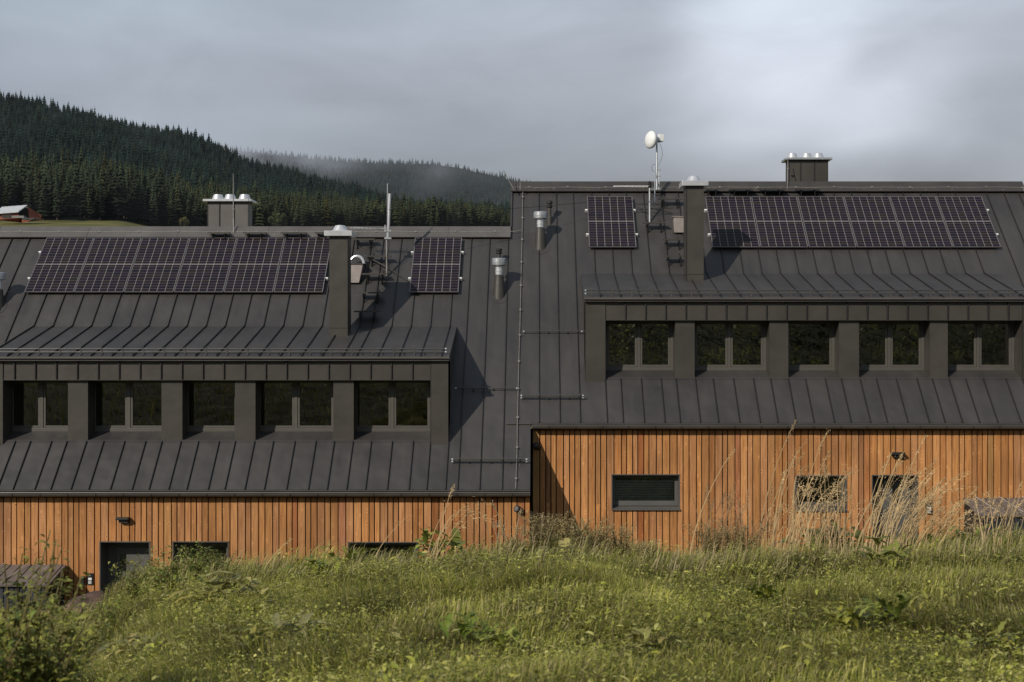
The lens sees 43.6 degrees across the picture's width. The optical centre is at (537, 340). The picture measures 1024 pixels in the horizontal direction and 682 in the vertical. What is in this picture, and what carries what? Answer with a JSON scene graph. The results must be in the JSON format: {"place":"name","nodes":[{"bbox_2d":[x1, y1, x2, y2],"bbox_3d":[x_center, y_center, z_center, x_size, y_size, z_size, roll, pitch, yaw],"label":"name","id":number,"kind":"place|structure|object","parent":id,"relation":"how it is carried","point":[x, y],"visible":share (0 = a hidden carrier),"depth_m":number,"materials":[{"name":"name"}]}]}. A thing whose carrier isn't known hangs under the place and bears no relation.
{"place":"outdoors","nodes":[
{"label":"outdoors","id":0,"kind":"place"},
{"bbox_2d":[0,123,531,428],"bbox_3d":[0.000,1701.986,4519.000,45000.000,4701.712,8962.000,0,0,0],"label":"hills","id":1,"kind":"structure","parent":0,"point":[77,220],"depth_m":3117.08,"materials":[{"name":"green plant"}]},
{"bbox_2d":[7,163,20,212],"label":"spruce tree","id":2,"kind":"object","parent":1,"relation":"on","point":[14,184],"visible":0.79,"depth_m":557.57,"materials":[{"name":"green plant"}]},
{"bbox_2d":[0,205,42,222],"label":"red barn","id":3,"kind":"structure","parent":1,"relation":"on","point":[24,210],"depth_m":494.60,"materials":[{"name":"red wood"}]},
{"bbox_2d":[22,175,34,208],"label":"spruce tree","id":4,"kind":"object","parent":1,"relation":"on","point":[28,198],"visible":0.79,"depth_m":552.00,"materials":[{"name":"green plant"}]},
{"bbox_2d":[36,177,50,219],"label":"spruce tree","id":5,"kind":"object","parent":1,"relation":"on","point":[42,208],"visible":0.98,"depth_m":549.30,"materials":[{"name":"green plant"}]},
{"bbox_2d":[51,180,62,219],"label":"spruce tree","id":6,"kind":"object","parent":1,"relation":"on","point":[56,208],"visible":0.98,"depth_m":549.23,"materials":[{"name":"green plant"}]},
{"bbox_2d":[63,178,80,218],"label":"spruce tree","id":7,"kind":"object","parent":1,"relation":"on","point":[73,203],"visible":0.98,"depth_m":556.90,"materials":[{"name":"green plant"}]},
{"bbox_2d":[105,166,128,219],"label":"spruce tree","id":8,"kind":"object","parent":1,"relation":"on","point":[117,203],"visible":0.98,"depth_m":580.89,"materials":[{"name":"green plant"}]},
{"bbox_2d":[133,182,147,222],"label":"spruce tree","id":9,"kind":"object","parent":1,"relation":"on","point":[143,206],"visible":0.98,"depth_m":605.63,"materials":[{"name":"green plant"}]},
{"bbox_2d":[146,184,158,225],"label":"spruce tree","id":10,"kind":"object","parent":1,"relation":"on","point":[152,213],"visible":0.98,"depth_m":616.03,"materials":[{"name":"green plant"}]},
{"bbox_2d":[157,188,170,225],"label":"spruce tree","id":11,"kind":"object","parent":1,"relation":"on","point":[163,217],"visible":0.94,"depth_m":633.69,"materials":[{"name":"green plant"}]},
{"bbox_2d":[173,181,185,225],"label":"spruce tree","id":12,"kind":"object","parent":1,"relation":"on","point":[177,205],"visible":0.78,"depth_m":661.88,"materials":[{"name":"green plant"}]},
{"bbox_2d":[0,90,530,225],"bbox_3d":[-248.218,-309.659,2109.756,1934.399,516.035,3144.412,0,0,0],"label":"spruce forest","id":13,"kind":"object","parent":1,"relation":"on","point":[29,125],"visible":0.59,"depth_m":1398.39,"materials":[{"name":"green plant"}]},
{"bbox_2d":[267,211,287,225],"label":"broadleaf tree","id":14,"kind":"object","parent":1,"relation":"on","point":[276,218],"visible":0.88,"depth_m":637.48,"materials":[{"name":"green plant"}]},
{"bbox_2d":[0,0,1023,183],"label":"sky","id":15,"kind":"structure","parent":0,"point":[533,90],"materials":[{"name":"grey"}]},
{"bbox_2d":[2,512,1023,681],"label":"ground","id":16,"kind":"structure","parent":0,"point":[614,627],"depth_m":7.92,"materials":[{"name":"green plant"}]},
{"bbox_2d":[0,563,65,619],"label":"bin shelter","id":17,"kind":"object","parent":16,"relation":"on","point":[11,570],"visible":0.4,"depth_m":22.88,"materials":[{"name":"metal"}]},
{"bbox_2d":[0,574,66,681],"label":"nettle","id":18,"kind":"object","parent":16,"relation":"on","point":[6,669],"visible":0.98,"depth_m":5.03,"materials":[{"name":"green plant"}]},
{"bbox_2d":[0,530,125,681],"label":"nettle","id":19,"kind":"object","parent":16,"relation":"on","point":[16,621],"visible":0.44,"depth_m":5.62,"materials":[{"name":"green plant"}]},
{"bbox_2d":[0,586,129,681],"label":"nettle","id":20,"kind":"object","parent":16,"relation":"on","point":[39,672],"visible":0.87,"depth_m":5.17,"materials":[{"name":"green plant"}]},
{"bbox_2d":[23,565,107,681],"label":"nettle","id":21,"kind":"object","parent":16,"relation":"on","point":[60,611],"visible":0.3,"depth_m":6.00,"materials":[{"name":"green plant"}]},
{"bbox_2d":[64,591,105,612],"bbox_3d":[-5.297,4.085,15.612,1.294,2.079,1.279,0,0,0],"label":"boulder","id":22,"kind":"object","parent":16,"relation":"on","point":[88,596],"visible":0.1,"depth_m":15.45,"materials":[{"name":"grey stone"}]},
{"bbox_2d":[90,595,128,630],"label":"weed bush","id":23,"kind":"object","parent":16,"relation":"on","point":[108,614],"visible":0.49,"depth_m":10.49,"materials":[{"name":"green plant"}]},
{"bbox_2d":[96,631,161,658],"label":"dock plant","id":24,"kind":"object","parent":16,"relation":"on","point":[128,639],"visible":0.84,"depth_m":7.67,"materials":[{"name":"green plant"}]},
{"bbox_2d":[101,553,158,608],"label":"flowering weed","id":25,"kind":"object","parent":16,"relation":"on","point":[134,586],"visible":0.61,"depth_m":11.18,"materials":[{"name":"green plant"}]},
{"bbox_2d":[138,545,192,595],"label":"flowering weed","id":26,"kind":"object","parent":16,"relation":"on","point":[164,578],"visible":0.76,"depth_m":11.02,"materials":[{"name":"green plant"}]},
{"bbox_2d":[172,540,217,581],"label":"weed bush","id":27,"kind":"object","parent":16,"relation":"on","point":[193,566],"visible":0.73,"depth_m":12.21,"materials":[{"name":"green plant"}]},
{"bbox_2d":[167,574,240,610],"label":"dock plant","id":28,"kind":"object","parent":16,"relation":"on","point":[204,579],"visible":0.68,"depth_m":9.89,"materials":[{"name":"green plant"}]},
{"bbox_2d":[193,546,240,575],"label":"weed bush","id":29,"kind":"object","parent":16,"relation":"on","point":[208,559],"visible":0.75,"depth_m":12.18,"materials":[{"name":"green plant"}]},
{"bbox_2d":[200,570,289,596],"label":"dock plant","id":30,"kind":"object","parent":16,"relation":"on","point":[215,582],"visible":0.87,"depth_m":10.00,"materials":[{"name":"green plant"}]},
{"bbox_2d":[217,621,281,647],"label":"dock plant","id":31,"kind":"object","parent":16,"relation":"on","point":[254,628],"visible":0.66,"depth_m":7.42,"materials":[{"name":"green plant"}]},
{"bbox_2d":[0,194,530,611],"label":"timber house","id":32,"kind":"structure","parent":16,"relation":"on","point":[244,454],"depth_m":24.23,"materials":[{"name":"metal"}]},
{"bbox_2d":[13,380,67,431],"bbox_3d":[-9.541,1.228,24.635,1.287,1.035,0.070,0,0,0],"label":"window","id":33,"kind":"structure","parent":32,"relation":"in","point":[42,426],"depth_m":24.61,"materials":[{"name":"paint"}]},
{"bbox_2d":[24,238,93,292],"bbox_3d":[-10.351,-1.650,27.641,1.093,1.266,1.266,0,0,0],"label":"solar panel","id":34,"kind":"object","parent":32,"relation":"on","point":[59,265],"visible":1,"depth_m":27.60,"materials":[{"name":"black glass"}]},
{"bbox_2d":[74,238,141,292],"bbox_3d":[-9.270,-1.650,27.641,1.038,1.266,1.266,0,0,0],"label":"solar panel","id":35,"kind":"object","parent":32,"relation":"on","point":[108,265],"visible":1,"depth_m":27.60,"materials":[{"name":"black glass"}]},
{"bbox_2d":[99,541,149,595],"bbox_3d":[-7.565,4.735,23.646,0.930,2.130,0.448,0,0,0],"label":"door","id":36,"kind":"structure","parent":32,"relation":"in","point":[112,552],"depth_m":23.79,"materials":[{"name":"metal"}]},
{"bbox_2d":[95,380,161,431],"bbox_3d":[-7.865,1.228,24.635,1.480,1.035,0.070,0,0,0],"label":"window","id":37,"kind":"structure","parent":32,"relation":"in","point":[128,427],"depth_m":24.61,"materials":[{"name":"paint"}]},
{"bbox_2d":[124,238,188,292],"bbox_3d":[-8.216,-1.650,27.641,1.038,1.266,1.266,0,0,0],"label":"solar panel","id":38,"kind":"object","parent":32,"relation":"on","point":[157,265],"visible":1,"depth_m":27.60,"materials":[{"name":"black glass"}]},
{"bbox_2d":[172,541,228,570],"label":"window","id":39,"kind":"structure","parent":32,"relation":"in","point":[222,547],"depth_m":24.33,"materials":[{"name":"glass"}]},
{"bbox_2d":[174,238,236,292],"bbox_3d":[-7.162,-1.650,27.641,1.038,1.266,1.266,0,0,0],"label":"solar panel","id":40,"kind":"object","parent":32,"relation":"on","point":[206,264],"visible":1,"depth_m":27.60,"materials":[{"name":"black glass"}]},
{"bbox_2d":[188,380,234,431],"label":"window","id":41,"kind":"structure","parent":32,"relation":"in","point":[190,428],"depth_m":24.60,"materials":[{"name":"paint"}]},
{"bbox_2d":[0,347,446,355],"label":"snow guard","id":42,"kind":"object","parent":32,"relation":"on","point":[102,352],"visible":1,"depth_m":24.22,"materials":[{"name":"metal"}]},
{"bbox_2d":[224,238,284,292],"bbox_3d":[-6.109,-1.650,27.641,1.038,1.266,1.266,0,0,0],"label":"solar panel","id":43,"kind":"object","parent":32,"relation":"on","point":[254,265],"visible":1,"depth_m":27.60,"materials":[{"name":"black glass"}]},
{"bbox_2d":[0,230,520,232],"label":"lightning conductor","id":44,"kind":"object","parent":32,"relation":"on","point":[250,231],"visible":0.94,"depth_m":28.43,"materials":[{"name":"metal"}]},
{"bbox_2d":[260,380,332,431],"bbox_3d":[-4.651,1.228,24.635,1.561,1.035,0.070,0,0,0],"label":"window","id":45,"kind":"structure","parent":32,"relation":"in","point":[295,427],"depth_m":24.61,"materials":[{"name":"paint"}]},
{"bbox_2d":[274,238,328,292],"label":"solar panel","id":46,"kind":"object","parent":32,"relation":"on","point":[303,265],"visible":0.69,"depth_m":27.58,"materials":[{"name":"black glass"}]},
{"bbox_2d":[351,255,365,283],"bbox_3d":[-3.905,-1.519,27.545,0.366,0.694,0.578,0,0,0],"label":"vent box","id":47,"kind":"object","parent":32,"relation":"on","point":[357,269],"visible":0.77,"depth_m":27.37,"materials":[{"name":"grey metal"}]},
{"bbox_2d":[350,183,407,280],"bbox_3d":[-3.401,-2.332,27.574,1.263,2.098,0.530,0,0,0],"label":"antenna mast","id":48,"kind":"object","parent":32,"relation":"on","point":[388,231],"visible":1,"depth_m":27.44,"materials":[{"name":"metal"}]},
{"bbox_2d":[348,541,417,561],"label":"window","id":49,"kind":"structure","parent":32,"relation":"in","point":[404,545],"depth_m":24.49,"materials":[{"name":"glass"}]},
{"bbox_2d":[356,380,429,431],"bbox_3d":[-2.795,1.228,24.635,1.550,1.035,0.070,0,0,0],"label":"window","id":50,"kind":"structure","parent":32,"relation":"in","point":[392,427],"depth_m":24.61,"materials":[{"name":"paint"}]},
{"bbox_2d":[408,238,463,292],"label":"solar panel","id":51,"kind":"object","parent":32,"relation":"on","point":[436,265],"visible":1,"depth_m":27.60,"materials":[{"name":"black glass"}]},
{"bbox_2d":[451,458,526,466],"bbox_3d":[-0.895,2.255,23.794,1.407,0.175,0.168,0,0,0],"label":"snow guard","id":52,"kind":"object","parent":32,"relation":"on","point":[502,459],"visible":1,"depth_m":23.77,"materials":[{"name":"metal"}]},
{"bbox_2d":[490,258,507,302],"bbox_3d":[-0.816,-1.242,27.074,0.400,1.033,0.374,0,0,0],"label":"vent pipe","id":53,"kind":"object","parent":32,"relation":"on","point":[498,293],"visible":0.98,"depth_m":27.01,"materials":[{"name":"metal"}]},
{"bbox_2d":[515,192,523,488],"bbox_3d":[-0.366,-0.406,26.457,0.052,6.223,6.223,0,0,1],"label":"lightning conductor","id":54,"kind":"object","parent":32,"relation":"on","point":[517,417],"visible":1,"depth_m":25.97,"materials":[{"name":"metal"}]},
{"bbox_2d":[267,599,324,644],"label":"dock plant","id":55,"kind":"object","parent":16,"relation":"on","point":[301,620],"visible":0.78,"depth_m":7.68,"materials":[{"name":"green plant"}]},
{"bbox_2d":[279,555,340,578],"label":"dock plant","id":56,"kind":"object","parent":16,"relation":"on","point":[313,561],"visible":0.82,"depth_m":12.05,"materials":[{"name":"green plant"}]},
{"bbox_2d":[320,546,379,562],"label":"dock plant","id":57,"kind":"object","parent":16,"relation":"on","point":[361,549],"visible":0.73,"depth_m":13.29,"materials":[{"name":"green plant"}]},
{"bbox_2d":[399,529,457,560],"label":"dock plant","id":58,"kind":"object","parent":16,"relation":"on","point":[425,538],"visible":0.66,"depth_m":13.63,"materials":[{"name":"green plant"}]},
{"bbox_2d":[405,526,480,556],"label":"dock plant","id":59,"kind":"object","parent":16,"relation":"on","point":[456,540],"visible":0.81,"depth_m":13.58,"materials":[{"name":"green plant"}]},
{"bbox_2d":[426,484,496,563],"bbox_3d":[-0.748,1.886,12.908,0.758,1.000,0.702,0,0,0],"label":"dry grass tuft","id":60,"kind":"object","parent":16,"relation":"on","point":[438,538],"visible":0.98,"depth_m":12.75,"materials":[{"name":"beige plant"}]},
{"bbox_2d":[428,611,499,638],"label":"dock plant","id":61,"kind":"object","parent":16,"relation":"on","point":[463,628],"visible":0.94,"depth_m":7.53,"materials":[{"name":"green plant"}]},
{"bbox_2d":[474,623,526,652],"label":"dock plant","id":62,"kind":"object","parent":16,"relation":"on","point":[508,633],"visible":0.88,"depth_m":7.34,"materials":[{"name":"green plant"}]},
{"bbox_2d":[495,533,531,554],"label":"seeded weed","id":63,"kind":"object","parent":16,"relation":"on","point":[518,544],"visible":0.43,"depth_m":13.00,"materials":[{"name":"beige plant"}]},
{"bbox_2d":[478,500,559,559],"bbox_3d":[-0.172,1.978,13.071,0.841,0.702,0.920,0,0,0],"label":"dry grass tuft","id":64,"kind":"object","parent":16,"relation":"on","point":[520,512],"visible":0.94,"depth_m":13.07,"materials":[{"name":"beige plant"}]},
{"bbox_2d":[514,510,572,551],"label":"seeded weed","id":65,"kind":"object","parent":16,"relation":"on","point":[544,538],"visible":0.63,"depth_m":13.17,"materials":[{"name":"brown plant"}]},
{"bbox_2d":[536,534,589,557],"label":"dock plant","id":66,"kind":"object","parent":16,"relation":"on","point":[562,544],"visible":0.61,"depth_m":12.23,"materials":[{"name":"green plant"}]},
{"bbox_2d":[544,513,603,548],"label":"seeded weed","id":67,"kind":"object","parent":16,"relation":"on","point":[566,533],"visible":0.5,"depth_m":13.09,"materials":[{"name":"brown plant"}]},
{"bbox_2d":[565,517,625,554],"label":"seeded weed","id":68,"kind":"object","parent":16,"relation":"on","point":[600,538],"visible":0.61,"depth_m":13.15,"materials":[{"name":"brown plant"}]},
{"bbox_2d":[594,522,645,558],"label":"seeded weed","id":69,"kind":"object","parent":16,"relation":"on","point":[623,545],"visible":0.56,"depth_m":13.19,"materials":[{"name":"brown plant"}]},
{"bbox_2d":[613,626,668,650],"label":"dock plant","id":70,"kind":"object","parent":16,"relation":"on","point":[645,633],"visible":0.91,"depth_m":7.23,"materials":[{"name":"green plant"}]},
{"bbox_2d":[628,538,660,561],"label":"seeded weed","id":71,"kind":"object","parent":16,"relation":"on","point":[644,548],"visible":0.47,"depth_m":13.00,"materials":[{"name":"brown plant"}]},
{"bbox_2d":[682,520,736,558],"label":"seeded weed","id":72,"kind":"object","parent":16,"relation":"on","point":[706,544],"visible":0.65,"depth_m":13.20,"materials":[{"name":"brown plant"}]},
{"bbox_2d":[693,482,782,560],"bbox_3d":[2.126,1.939,13.208,0.992,0.961,0.990,0,0,0],"label":"dry grass tuft","id":73,"kind":"object","parent":16,"relation":"on","point":[729,508],"visible":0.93,"depth_m":13.24,"materials":[{"name":"beige plant"}]},
{"bbox_2d":[707,515,772,557],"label":"seeded weed","id":74,"kind":"object","parent":16,"relation":"on","point":[738,537],"visible":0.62,"depth_m":13.16,"materials":[{"name":"brown plant"}]},
{"bbox_2d":[689,421,835,560],"bbox_3d":[2.402,1.647,13.265,1.707,1.644,0.878,0,0,0],"label":"dry grass tuft","id":75,"kind":"object","parent":16,"relation":"on","point":[792,508],"visible":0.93,"depth_m":13.16,"materials":[{"name":"beige plant"}]},
{"bbox_2d":[506,153,1023,556],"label":"timber house","id":76,"kind":"structure","parent":16,"relation":"on","point":[685,395],"depth_m":25.31,"materials":[{"name":"metal"}]},
{"bbox_2d":[531,211,548,253],"bbox_3d":[0.062,-2.346,28.184,0.400,1.020,0.374,0,0,0],"label":"vent pipe","id":77,"kind":"object","parent":76,"relation":"on","point":[540,244],"visible":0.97,"depth_m":28.12,"materials":[{"name":"metal"}]},
{"bbox_2d":[585,196,637,247],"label":"solar panel","id":78,"kind":"object","parent":76,"relation":"on","point":[611,223],"visible":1,"depth_m":28.62,"materials":[{"name":"black glass"}]},
{"bbox_2d":[606,321,672,370],"bbox_3d":[2.035,0.078,25.785,1.390,1.035,0.070,0,0,0],"label":"window","id":79,"kind":"structure","parent":76,"relation":"in","point":[638,366],"depth_m":25.75,"materials":[{"name":"paint"}]},
{"bbox_2d":[611,474,679,509],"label":"window","id":80,"kind":"structure","parent":76,"relation":"in","point":[628,491],"depth_m":24.81,"materials":[{"name":"glass"}]},
{"bbox_2d":[645,131,663,201],"bbox_3d":[2.680,-3.969,29.157,0.449,1.671,0.529,0,0,0],"label":"dish antenna","id":81,"kind":"object","parent":76,"relation":"on","point":[652,139],"visible":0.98,"depth_m":29.25,"materials":[{"name":"metal"}]},
{"bbox_2d":[695,321,765,370],"bbox_3d":[3.859,0.078,25.785,1.486,1.035,0.070,0,0,0],"label":"window","id":82,"kind":"structure","parent":76,"relation":"in","point":[728,366],"depth_m":25.76,"materials":[{"name":"paint"}]},
{"bbox_2d":[704,196,759,247],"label":"solar panel","id":83,"kind":"object","parent":76,"relation":"on","point":[731,220],"visible":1,"depth_m":28.62,"materials":[{"name":"black glass"}]},
{"bbox_2d":[521,186,1023,189],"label":"lightning conductor","id":84,"kind":"object","parent":76,"relation":"on","point":[775,187],"visible":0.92,"depth_m":29.54,"materials":[{"name":"metal"}]},
{"bbox_2d":[751,196,807,247],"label":"solar panel","id":85,"kind":"object","parent":76,"relation":"on","point":[779,222],"visible":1,"depth_m":28.62,"materials":[{"name":"black glass"}]},
{"bbox_2d":[585,289,1023,296],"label":"snow guard","id":86,"kind":"object","parent":76,"relation":"on","point":[830,293],"visible":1,"depth_m":25.36,"materials":[{"name":"metal"}]},
{"bbox_2d":[788,321,834,370],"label":"window","id":87,"kind":"structure","parent":76,"relation":"in","point":[831,367],"depth_m":25.76,"materials":[{"name":"paint"}]},
{"bbox_2d":[795,475,846,510],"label":"window","id":88,"kind":"structure","parent":76,"relation":"in","point":[831,479],"depth_m":25.34,"materials":[{"name":"glass"}]},
{"bbox_2d":[797,196,855,247],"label":"solar panel","id":89,"kind":"object","parent":76,"relation":"on","point":[826,222],"visible":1,"depth_m":28.62,"materials":[{"name":"black glass"}]},
{"bbox_2d":[844,196,904,247],"bbox_3d":[7.528,-2.675,28.666,1.038,1.266,1.266,0,0,0],"label":"solar panel","id":90,"kind":"object","parent":76,"relation":"on","point":[873,222],"visible":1,"depth_m":28.62,"materials":[{"name":"black glass"}]},
{"bbox_2d":[859,321,923,370],"bbox_3d":[7.082,0.078,25.785,1.406,1.035,0.070,0,0,0],"label":"window","id":91,"kind":"structure","parent":76,"relation":"in","point":[888,366],"depth_m":25.75,"materials":[{"name":"paint"}]},
{"bbox_2d":[872,474,917,546],"bbox_3d":[6.865,3.610,24.796,0.890,2.080,0.448,0,0,0],"label":"door","id":92,"kind":"structure","parent":76,"relation":"in","point":[896,480],"depth_m":24.94,"materials":[{"name":"metal"}]},
{"bbox_2d":[890,196,952,247],"bbox_3d":[8.586,-2.675,28.666,1.038,1.266,1.266,0,0,0],"label":"solar panel","id":93,"kind":"object","parent":76,"relation":"on","point":[920,221],"visible":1,"depth_m":28.62,"materials":[{"name":"black glass"}]},
{"bbox_2d":[936,196,1000,247],"bbox_3d":[9.671,-2.675,28.666,1.093,1.266,1.266,0,0,0],"label":"solar panel","id":94,"kind":"object","parent":76,"relation":"on","point":[968,222],"visible":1,"depth_m":28.62,"materials":[{"name":"black glass"}]},
{"bbox_2d":[948,321,1013,370],"bbox_3d":[8.870,0.078,25.785,1.460,1.035,0.070,0,0,0],"label":"window","id":95,"kind":"structure","parent":76,"relation":"in","point":[977,366],"depth_m":25.76,"materials":[{"name":"paint"}]},
{"bbox_2d":[747,583,787,602],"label":"dock plant","id":96,"kind":"object","parent":16,"relation":"on","point":[766,593],"visible":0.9,"depth_m":9.30,"materials":[{"name":"green plant"}]},
{"bbox_2d":[782,464,892,556],"bbox_3d":[3.050,1.845,13.232,1.018,1.182,0.931,0,0,-44],"label":"dry grass tuft","id":97,"kind":"object","parent":16,"relation":"on","point":[838,484],"visible":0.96,"depth_m":13.18,"materials":[{"name":"beige plant"}]},
{"bbox_2d":[799,594,881,628],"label":"dock plant","id":98,"kind":"object","parent":16,"relation":"on","point":[851,612],"visible":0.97,"depth_m":7.73,"materials":[{"name":"green plant"}]},
{"bbox_2d":[800,519,912,552],"bbox_3d":[3.319,2.055,13.514,1.174,0.394,0.693,0,0,28],"label":"dock plant","id":99,"kind":"object","parent":16,"relation":"on","point":[857,534],"visible":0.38,"depth_m":13.52,"materials":[{"name":"green plant"}]},
{"bbox_2d":[834,593,920,624],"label":"dock plant","id":100,"kind":"object","parent":16,"relation":"on","point":[888,609],"visible":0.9,"depth_m":8.03,"materials":[{"name":"green plant"}]},
{"bbox_2d":[854,536,911,566],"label":"dock plant","id":101,"kind":"object","parent":16,"relation":"on","point":[888,552],"visible":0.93,"depth_m":11.97,"materials":[{"name":"green plant"}]},
{"bbox_2d":[856,435,984,555],"bbox_3d":[3.946,1.639,13.267,1.513,1.428,1.108,0,0,0],"label":"dry grass tuft","id":102,"kind":"object","parent":16,"relation":"on","point":[905,525],"visible":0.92,"depth_m":13.09,"materials":[{"name":"beige plant"}]},
{"bbox_2d":[904,577,963,614],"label":"dock plant","id":103,"kind":"object","parent":16,"relation":"on","point":[928,600],"visible":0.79,"depth_m":8.31,"materials":[{"name":"green plant"}]},
{"bbox_2d":[901,471,996,556],"bbox_3d":[4.263,1.845,13.310,1.077,0.919,1.119,0,0,0],"label":"dry grass tuft","id":104,"kind":"object","parent":16,"relation":"on","point":[954,511],"visible":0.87,"depth_m":13.26,"materials":[{"name":"beige plant"}]},
{"bbox_2d":[961,620,1020,648],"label":"dock plant","id":105,"kind":"object","parent":16,"relation":"on","point":[1010,639],"visible":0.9,"depth_m":7.07,"materials":[{"name":"green plant"}]},
{"bbox_2d":[963,496,1023,544],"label":"bin shelter","id":106,"kind":"object","parent":16,"relation":"on","point":[980,506],"visible":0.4,"depth_m":23.99,"materials":[{"name":"wood"}]},
{"bbox_2d":[969,482,1023,556],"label":"dry grass tuft","id":107,"kind":"object","parent":16,"relation":"on","point":[1006,514],"visible":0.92,"depth_m":13.14,"materials":[{"name":"beige plant"}]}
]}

